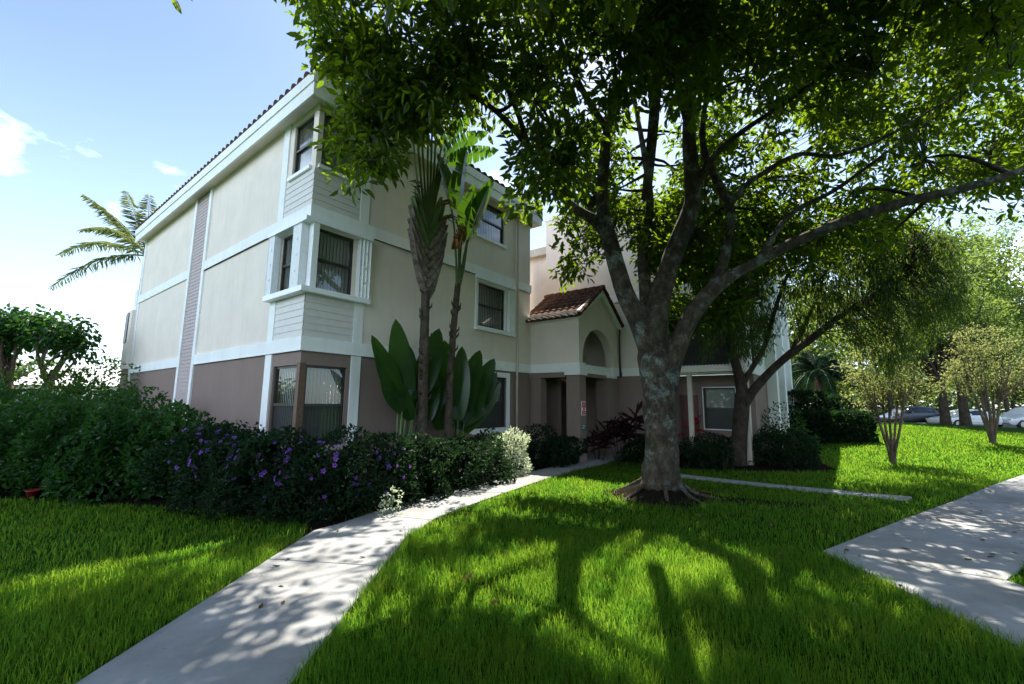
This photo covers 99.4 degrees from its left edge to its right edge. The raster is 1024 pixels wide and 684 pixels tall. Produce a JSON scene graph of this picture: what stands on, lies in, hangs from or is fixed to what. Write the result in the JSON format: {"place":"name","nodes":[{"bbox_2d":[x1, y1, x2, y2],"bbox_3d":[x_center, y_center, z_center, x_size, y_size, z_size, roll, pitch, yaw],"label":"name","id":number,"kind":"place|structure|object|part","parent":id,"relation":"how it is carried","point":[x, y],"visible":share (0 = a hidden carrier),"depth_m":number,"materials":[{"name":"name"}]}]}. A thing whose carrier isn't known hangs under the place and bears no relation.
{"place":"outdoors","nodes":[
{"label":"outdoors","id":0,"kind":"place"},
{"bbox_2d":[14,366,120,399],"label":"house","id":1,"kind":"structure","parent":0,"point":[31,375],"depth_m":39.88,"materials":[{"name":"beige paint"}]},
{"bbox_2d":[75,457,622,683],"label":"entrance path","id":2,"kind":"structure","parent":0,"point":[232,633],"depth_m":3.92,"materials":[{"name":"concrete"}]},
{"bbox_2d":[0,408,1023,683],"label":"ground","id":3,"kind":"structure","parent":0,"point":[462,586],"depth_m":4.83,"materials":[{"name":"plant"}]},
{"bbox_2d":[0,368,10,404],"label":"bush","id":4,"kind":"object","parent":3,"relation":"on","point":[7,373],"visible":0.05,"depth_m":15.22,"materials":[{"name":"green plant"}]},
{"bbox_2d":[0,303,106,399],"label":"broadleaf tree","id":5,"kind":"object","parent":3,"relation":"on","point":[36,332],"visible":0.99,"depth_m":16.21,"materials":[{"name":"green plant"}]},
{"bbox_2d":[48,191,157,291],"bbox_3d":[-18.254,-1.653,19.973,7.894,12.523,5.410,3,-8,-16],"label":"feather palm","id":6,"kind":"object","parent":3,"relation":"on","point":[124,233],"visible":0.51,"depth_m":21.17,"materials":[{"name":"green plant"}]},
{"bbox_2d":[0,459,556,536],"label":"planting bed","id":7,"kind":"object","parent":3,"relation":"on","point":[157,501],"visible":0.18,"depth_m":8.16,"materials":[{"name":"brown soil"}]},
{"bbox_2d":[0,400,52,484],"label":"hedge shrub","id":8,"kind":"object","parent":7,"relation":"on","point":[31,418],"visible":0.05,"depth_m":9.82,"materials":[{"name":"green plant"}]},
{"bbox_2d":[0,375,63,426],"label":"hedge shrub","id":9,"kind":"object","parent":7,"relation":"on","point":[13,392],"visible":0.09,"depth_m":11.08,"materials":[{"name":"green plant"}]},
{"bbox_2d":[25,489,40,498],"bbox_3d":[-9.146,2.897,8.286,0.225,0.150,0.225,1,-8,0],"label":"flower pot","id":10,"kind":"object","parent":7,"relation":"on","point":[35,493],"visible":0.81,"depth_m":8.24,"materials":[{"name":"red plastic"}]},
{"bbox_2d":[0,383,116,499],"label":"hedge shrub","id":11,"kind":"object","parent":7,"relation":"on","point":[8,467],"visible":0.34,"depth_m":8.89,"materials":[{"name":"green plant"}]},
{"bbox_2d":[8,394,140,498],"bbox_3d":[-9.021,2.176,9.283,2.619,2.156,2.336,1,-8,0],"label":"hedge shrub","id":12,"kind":"object","parent":7,"relation":"on","point":[36,473],"visible":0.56,"depth_m":8.48,"materials":[{"name":"green plant"}]},
{"bbox_2d":[10,355,141,405],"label":"bush","id":13,"kind":"object","parent":7,"relation":"on","point":[78,377],"visible":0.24,"depth_m":15.43,"materials":[{"name":"green plant"}]},
{"bbox_2d":[30,379,137,420],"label":"hedge shrub","id":14,"kind":"object","parent":7,"relation":"on","point":[81,390],"visible":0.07,"depth_m":12.10,"materials":[{"name":"green plant"}]},
{"bbox_2d":[72,386,173,449],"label":"hedge shrub","id":15,"kind":"object","parent":7,"relation":"on","point":[137,403],"visible":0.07,"depth_m":11.33,"materials":[{"name":"green plant"}]},
{"bbox_2d":[40,400,213,505],"bbox_3d":[-7.716,2.216,8.979,2.560,2.000,2.262,3,-8,-14],"label":"hedge shrub","id":16,"kind":"object","parent":7,"relation":"on","point":[117,459],"visible":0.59,"depth_m":8.31,"materials":[{"name":"green plant"}]},
{"bbox_2d":[122,382,140,406],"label":"bush","id":17,"kind":"object","parent":7,"relation":"on","point":[130,391],"visible":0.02,"depth_m":16.77,"materials":[{"name":"green plant"}]},
{"bbox_2d":[121,398,243,501],"bbox_3d":[-6.760,2.207,9.030,2.203,2.044,2.022,1,-8,0],"label":"hedge shrub","id":18,"kind":"object","parent":7,"relation":"on","point":[174,418],"visible":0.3,"depth_m":8.47,"materials":[{"name":"green plant"}]},
{"bbox_2d":[132,417,273,512],"bbox_3d":[-5.756,2.282,8.405,2.438,1.665,2.102,1,-8,0],"label":"flowering shrub","id":19,"kind":"object","parent":7,"relation":"on","point":[169,504],"visible":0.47,"depth_m":7.89,"materials":[{"name":"green plant"}]},
{"bbox_2d":[171,428,298,522],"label":"flowering shrub","id":20,"kind":"object","parent":7,"relation":"on","point":[210,464],"visible":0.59,"depth_m":7.51,"materials":[{"name":"green plant"}]},
{"bbox_2d":[199,425,349,524],"bbox_3d":[-3.932,2.244,7.618,2.076,1.549,2.171,1,-8,0],"label":"flowering shrub","id":21,"kind":"object","parent":7,"relation":"on","point":[262,439],"visible":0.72,"depth_m":7.07,"materials":[{"name":"green plant"}]},
{"bbox_2d":[243,423,389,525],"bbox_3d":[-3.196,2.204,7.471,1.842,1.589,2.080,-3,-9,24],"label":"flowering shrub","id":22,"kind":"object","parent":7,"relation":"on","point":[317,448],"visible":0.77,"depth_m":7.11,"materials":[{"name":"green plant"}]},
{"bbox_2d":[329,431,422,516],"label":"flowering shrub","id":23,"kind":"object","parent":7,"relation":"on","point":[377,457],"visible":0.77,"depth_m":7.72,"materials":[{"name":"green plant"}]},
{"bbox_2d":[371,319,445,486],"bbox_3d":[-2.328,1.420,10.296,0.568,3.801,2.447,-6,-10,37],"label":"paddle leaf plant","id":24,"kind":"object","parent":7,"relation":"on","point":[397,363],"visible":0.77,"depth_m":10.11,"materials":[{"name":"green plant"}]},
{"bbox_2d":[371,431,463,505],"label":"shrub","id":25,"kind":"object","parent":7,"relation":"on","point":[437,469],"visible":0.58,"depth_m":8.62,"materials":[{"name":"green plant"}]},
{"bbox_2d":[407,110,498,483],"bbox_3d":[-2.113,-1.805,10.717,1.356,10.530,4.063,-6,-10,38],"label":"fan palm","id":26,"kind":"object","parent":7,"relation":"on","point":[427,228],"visible":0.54,"depth_m":10.72,"materials":[{"name":"green plant"}]},
{"bbox_2d":[417,432,497,493],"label":"shrub","id":27,"kind":"object","parent":7,"relation":"on","point":[474,471],"visible":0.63,"depth_m":9.46,"materials":[{"name":"green plant"}]},
{"bbox_2d":[436,147,493,475],"bbox_3d":[-1.286,-0.827,11.296,0.556,8.766,1.952,-6,-10,38],"label":"fan palm","id":28,"kind":"object","parent":7,"relation":"on","point":[471,209],"visible":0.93,"depth_m":11.48,"materials":[{"name":"green plant"}]},
{"bbox_2d":[432,340,500,445],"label":"paddle leaf plant","id":29,"kind":"object","parent":7,"relation":"on","point":[476,388],"visible":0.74,"depth_m":11.56,"materials":[{"name":"green plant"}]},
{"bbox_2d":[450,426,517,485],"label":"shrub","id":30,"kind":"object","parent":7,"relation":"on","point":[499,460],"visible":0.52,"depth_m":10.37,"materials":[{"name":"green plant"}]},
{"bbox_2d":[486,426,533,475],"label":"variegated bush","id":31,"kind":"object","parent":7,"relation":"on","point":[524,456],"visible":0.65,"depth_m":11.59,"materials":[{"name":"green plant"}]},
{"bbox_2d":[516,422,578,468],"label":"shrub","id":32,"kind":"object","parent":7,"relation":"on","point":[534,447],"visible":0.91,"depth_m":12.87,"materials":[{"name":"green plant"}]},
{"bbox_2d":[536,434,588,464],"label":"shrub","id":33,"kind":"object","parent":7,"relation":"on","point":[577,452],"visible":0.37,"depth_m":13.72,"materials":[{"name":"green plant"}]},
{"bbox_2d":[377,485,403,516],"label":"white flower plant","id":34,"kind":"object","parent":3,"relation":"on","point":[391,497],"visible":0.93,"depth_m":7.29,"materials":[{"name":"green plant"}]},
{"bbox_2d":[118,65,793,494],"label":"apartment building","id":35,"kind":"structure","parent":3,"relation":"on","point":[278,285],"depth_m":12.74,"materials":[{"name":"beige paint"}]},
{"bbox_2d":[123,313,129,342],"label":"side window","id":36,"kind":"structure","parent":35,"relation":"in","point":[127,315],"depth_m":18.20,"materials":[{"name":"white metal"}]},
{"bbox_2d":[270,365,296,442],"bbox_3d":[-4.873,1.361,9.413,1.090,1.680,0.157,-6,-10,38],"label":"window","id":37,"kind":"structure","parent":35,"relation":"in","point":[282,413],"depth_m":9.52,"materials":[{"name":"grey metal"}]},
{"bbox_2d":[280,235,292,290],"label":"window","id":38,"kind":"structure","parent":35,"relation":"in","point":[284,265],"depth_m":10.14,"materials":[{"name":"glass"}]},
{"bbox_2d":[287,115,314,182],"bbox_3d":[-4.851,-4.537,10.195,1.040,1.420,0.265,-6,-10,38],"label":"window","id":39,"kind":"structure","parent":35,"relation":"in","point":[302,171],"depth_m":10.36,"materials":[{"name":"white metal"}]},
{"bbox_2d":[301,365,344,443],"bbox_3d":[-4.138,1.372,9.447,0.157,1.680,0.930,-6,-10,38],"label":"window","id":40,"kind":"structure","parent":35,"relation":"in","point":[318,418],"depth_m":9.47,"materials":[{"name":"brown glass"}]},
{"bbox_2d":[316,229,353,294],"bbox_3d":[-4.093,-1.770,9.861,0.157,1.420,0.930,-6,-10,38],"label":"window","id":41,"kind":"structure","parent":35,"relation":"in","point":[344,270],"depth_m":9.97,"materials":[{"name":"brown glass"}]},
{"bbox_2d":[318,113,357,184],"bbox_3d":[-4.050,-4.525,10.235,0.265,1.420,1.070,-6,-10,38],"label":"window","id":42,"kind":"structure","parent":35,"relation":"in","point":[322,165],"depth_m":10.13,"materials":[{"name":"glass"}]},
{"bbox_2d":[469,372,509,434],"bbox_3d":[-0.907,1.918,13.844,0.665,2.000,1.950,-6,-10,38],"label":"window","id":43,"kind":"structure","parent":35,"relation":"in","point":[495,418],"depth_m":14.09,"materials":[{"name":"grey metal"}]},
{"bbox_2d":[475,278,506,331],"bbox_3d":[-0.888,-1.107,14.237,0.635,1.780,1.750,-6,-10,38],"label":"window","id":44,"kind":"structure","parent":35,"relation":"in","point":[486,309],"depth_m":14.33,"materials":[{"name":"brown glass"}]},
{"bbox_2d":[475,204,506,248],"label":"window","id":45,"kind":"structure","parent":35,"relation":"in","point":[486,231],"depth_m":14.69,"materials":[{"name":"grey glass"}]},
{"bbox_2d":[581,401,585,414],"bbox_3d":[2.355,2.176,14.257,0.026,0.460,0.300,-6,-10,38],"label":"sign","id":46,"kind":"object","parent":35,"relation":"attached to","point":[583,407],"visible":1,"depth_m":14.23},
{"bbox_2d":[681,395,699,454],"bbox_3d":[6.534,3.048,15.891,0.600,2.200,0.046,-6,-10,38],"label":"porch door","id":47,"kind":"structure","parent":35,"relation":"in","point":[684,398],"depth_m":15.95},
{"bbox_2d":[702,387,735,430],"bbox_3d":[7.535,2.383,15.592,1.450,1.850,0.645,-6,-10,38],"label":"window","id":48,"kind":"structure","parent":35,"relation":"in","point":[718,402],"depth_m":15.49,"materials":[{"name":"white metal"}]},
{"bbox_2d":[0,357,1023,415],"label":"wood","id":49,"kind":"object","parent":3,"relation":"on","point":[845,402],"visible":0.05,"depth_m":62.39,"materials":[{"name":"green plant"}]},
{"bbox_2d":[172,0,1023,505],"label":"shade tree","id":50,"kind":"object","parent":3,"relation":"on","point":[810,48],"visible":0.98,"depth_m":8.77,"materials":[{"name":"green plant"}]},
{"bbox_2d":[586,424,615,459],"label":"strap leaf plant","id":51,"kind":"object","parent":3,"relation":"on","point":[593,440],"visible":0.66,"depth_m":14.82,"materials":[{"name":"purple plant"}]},
{"bbox_2d":[591,416,634,463],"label":"strap leaf plant","id":52,"kind":"object","parent":3,"relation":"on","point":[611,430],"visible":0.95,"depth_m":14.01,"materials":[{"name":"purple plant"}]},
{"bbox_2d":[600,484,719,508],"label":"mulch","id":53,"kind":"object","parent":3,"relation":"on","point":[645,495],"visible":0.45,"depth_m":8.59,"materials":[{"name":"brown soil"}]},
{"bbox_2d":[607,494,847,507],"bbox_3d":[4.050,3.125,8.447,4.353,0.012,1.623,-3,-9,24],"label":"tree bed","id":54,"kind":"object","parent":3,"relation":"on","point":[753,500],"visible":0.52,"depth_m":8.53,"materials":[{"name":"brown soil"}]},
{"bbox_2d":[626,454,835,472],"bbox_3d":[8.117,4.026,15.253,8.600,0.208,5.831,4,-9,-22],"label":"planting bed","id":55,"kind":"object","parent":3,"relation":"on","point":[776,467],"visible":0.3,"depth_m":13.28,"materials":[{"name":"brown soil"}]},
{"bbox_2d":[612,401,644,461],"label":"strap leaf plant","id":56,"kind":"object","parent":55,"relation":"on","point":[636,419],"visible":0.7,"depth_m":14.44,"materials":[{"name":"purple plant"}]},
{"bbox_2d":[615,433,644,463],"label":"shrub","id":57,"kind":"object","parent":55,"relation":"on","point":[639,443],"visible":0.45,"depth_m":13.92,"materials":[{"name":"green plant"}]},
{"bbox_2d":[678,414,707,457],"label":"red leaf plant","id":58,"kind":"object","parent":55,"relation":"on","point":[695,423],"visible":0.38,"depth_m":15.33,"materials":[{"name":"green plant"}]},
{"bbox_2d":[679,432,734,463],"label":"shrub","id":59,"kind":"object","parent":55,"relation":"on","point":[714,438],"visible":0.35,"depth_m":14.21,"materials":[{"name":"green plant"}]},
{"bbox_2d":[680,442,734,470],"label":"shrub","id":60,"kind":"object","parent":55,"relation":"on","point":[692,455],"visible":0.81,"depth_m":13.12,"materials":[{"name":"green plant"}]},
{"bbox_2d":[698,442,736,470],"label":"grassy clump","id":61,"kind":"object","parent":55,"relation":"on","point":[711,455],"visible":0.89,"depth_m":12.78,"materials":[{"name":"green plant"}]},
{"bbox_2d":[748,423,798,467],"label":"shrub","id":62,"kind":"object","parent":55,"relation":"on","point":[772,457],"visible":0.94,"depth_m":13.54,"materials":[{"name":"green plant"}]},
{"bbox_2d":[761,401,819,460],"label":"shrub","id":63,"kind":"object","parent":55,"relation":"on","point":[796,428],"visible":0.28,"depth_m":15.12,"materials":[{"name":"green plant"}]},
{"bbox_2d":[767,423,821,467],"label":"shrub","id":64,"kind":"object","parent":55,"relation":"on","point":[803,452],"visible":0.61,"depth_m":13.67,"materials":[{"name":"green plant"}]},
{"bbox_2d":[679,208,980,465],"bbox_3d":[10.066,-0.456,13.126,11.245,8.903,4.044,1,-8,0],"label":"weeping tree","id":65,"kind":"object","parent":55,"relation":"on","point":[894,281],"visible":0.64,"depth_m":12.44,"materials":[{"name":"green plant"}]},
{"bbox_2d":[681,474,911,501],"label":"stepping path","id":66,"kind":"structure","parent":3,"relation":"on","point":[839,492],"depth_m":9.93,"materials":[{"name":"concrete"}]},
{"bbox_2d":[788,327,814,390],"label":"background tree","id":67,"kind":"object","parent":3,"relation":"on","point":[802,388],"depth_m":31.99,"materials":[{"name":"green plant"}]},
{"bbox_2d":[787,389,846,438],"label":"boxed hedge","id":68,"kind":"object","parent":3,"relation":"on","point":[824,401],"visible":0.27,"depth_m":20.11,"materials":[{"name":"green plant"}]},
{"bbox_2d":[799,344,855,405],"bbox_3d":[24.132,3.567,36.082,7.180,6.999,5.392,1,-8,0],"label":"background tree","id":69,"kind":"object","parent":3,"relation":"on","point":[838,391],"visible":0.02,"depth_m":35.16,"materials":[{"name":"green plant"}]},
{"bbox_2d":[791,352,866,408],"bbox_3d":[17.465,2.678,24.351,4.636,4.225,4.444,-3,-9,23],"label":"palm","id":70,"kind":"object","parent":3,"relation":"on","point":[818,371],"visible":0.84,"depth_m":24.07,"materials":[{"name":"green plant"}]},
{"bbox_2d":[786,285,878,408],"bbox_3d":[20.357,0.665,31.236,10.719,11.002,8.066,-2,-8,17],"label":"background tree","id":71,"kind":"object","parent":3,"relation":"on","point":[827,343],"visible":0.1,"depth_m":30.66,"materials":[{"name":"green plant"}]},
{"bbox_2d":[791,408,879,443],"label":"boxed hedge","id":72,"kind":"object","parent":3,"relation":"on","point":[856,426],"visible":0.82,"depth_m":18.63,"materials":[{"name":"green plant"}]},
{"bbox_2d":[824,350,867,398],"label":"background tree","id":73,"kind":"object","parent":3,"relation":"on","point":[846,386],"visible":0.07,"depth_m":50.96,"materials":[{"name":"green plant"}]},
{"bbox_2d":[830,331,946,463],"bbox_3d":[12.639,1.840,14.511,2.800,4.666,2.710,-7,-11,44],"label":"crape myrtle","id":74,"kind":"object","parent":3,"relation":"on","point":[871,395],"visible":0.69,"depth_m":14.39,"materials":[{"name":"green plant"}]},
{"bbox_2d":[785,216,1023,409],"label":"background tree","id":75,"kind":"object","parent":3,"relation":"on","point":[978,261],"visible":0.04,"depth_m":35.59,"materials":[{"name":"green plant"}]},
{"bbox_2d":[873,368,954,406],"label":"background tree","id":76,"kind":"object","parent":3,"relation":"on","point":[930,392],"visible":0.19,"depth_m":48.89,"materials":[{"name":"green plant"}]},
{"bbox_2d":[849,227,981,424],"bbox_3d":[27.561,-1.147,29.075,7.850,13.382,5.415,1,-8,0],"label":"lawn tree","id":77,"kind":"object","parent":3,"relation":"on","point":[935,366],"visible":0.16,"depth_m":28.13,"materials":[{"name":"green plant"}]},
{"bbox_2d":[834,214,1023,375],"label":"background tree","id":78,"kind":"object","parent":3,"relation":"on","point":[972,246],"visible":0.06,"depth_m":38.95,"materials":[{"name":"green plant"}]},
{"bbox_2d":[899,224,1023,411],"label":"background tree","id":79,"kind":"object","parent":3,"relation":"on","point":[983,276],"visible":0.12,"depth_m":40.78,"materials":[{"name":"green plant"}]},
{"bbox_2d":[908,210,1023,411],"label":"background tree","id":80,"kind":"object","parent":3,"relation":"on","point":[1007,250],"visible":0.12,"depth_m":45.65,"materials":[{"name":"green plant"}]},
{"bbox_2d":[910,292,1023,425],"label":"lawn tree","id":81,"kind":"object","parent":3,"relation":"on","point":[992,318],"visible":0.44,"depth_m":27.41,"materials":[{"name":"green plant"}]},
{"bbox_2d":[929,322,1023,443],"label":"crape myrtle","id":82,"kind":"object","parent":3,"relation":"on","point":[991,425],"visible":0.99,"depth_m":18.78,"materials":[{"name":"green plant"}]},
{"bbox_2d":[967,355,1023,408],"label":"background tree","id":83,"kind":"object","parent":3,"relation":"on","point":[1013,397],"visible":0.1,"depth_m":47.40,"materials":[{"name":"green plant"}]},
{"bbox_2d":[0,0,1023,409],"label":"sky","id":84,"kind":"structure","parent":0,"point":[100,100],"materials":[{"name":"blue"}]},
{"bbox_2d":[823,474,1023,580],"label":"sidewalk","id":85,"kind":"structure","parent":0,"point":[928,539],"depth_m":6.21,"materials":[{"name":"concrete"}]},
{"bbox_2d":[825,551,1023,649],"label":"side path","id":86,"kind":"structure","parent":0,"point":[992,601],"depth_m":4.44,"materials":[{"name":"concrete"}]},
{"bbox_2d":[973,424,1017,427],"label":"road","id":87,"kind":"structure","parent":0,"point":[1010,425],"depth_m":39.23,"materials":[{"name":"grey asphalt"}]},
{"bbox_2d":[874,406,938,422],"bbox_3d":[32.888,6.156,36.135,4.700,1.695,2.140,1,-8,-4],"label":"parked car","id":88,"kind":"object","parent":87,"relation":"on","point":[917,414],"visible":0.38,"depth_m":35.36,"materials":[{"name":"grey paint"}]},
{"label":"window","id":89,"kind":"part","parent":88,"relation":"part of","materials":[{"name":"black glass"}]},
{"bbox_2d":[926,409,1002,424],"bbox_3d":[35.504,6.014,34.138,4.695,1.465,2.140,1,-8,-3],"label":"parked car","id":90,"kind":"object","parent":87,"relation":"on","point":[975,416],"visible":0.26,"depth_m":33.43,"materials":[{"name":"white paint"}]},
{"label":"window","id":91,"kind":"part","parent":90,"relation":"part of","materials":[{"name":"black glass"}]},
{"bbox_2d":[998,407,1023,427],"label":"parked car","id":92,"kind":"object","parent":87,"relation":"on","point":[1015,416],"visible":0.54,"depth_m":34.01,"materials":[{"name":"white paint"}]}
]}

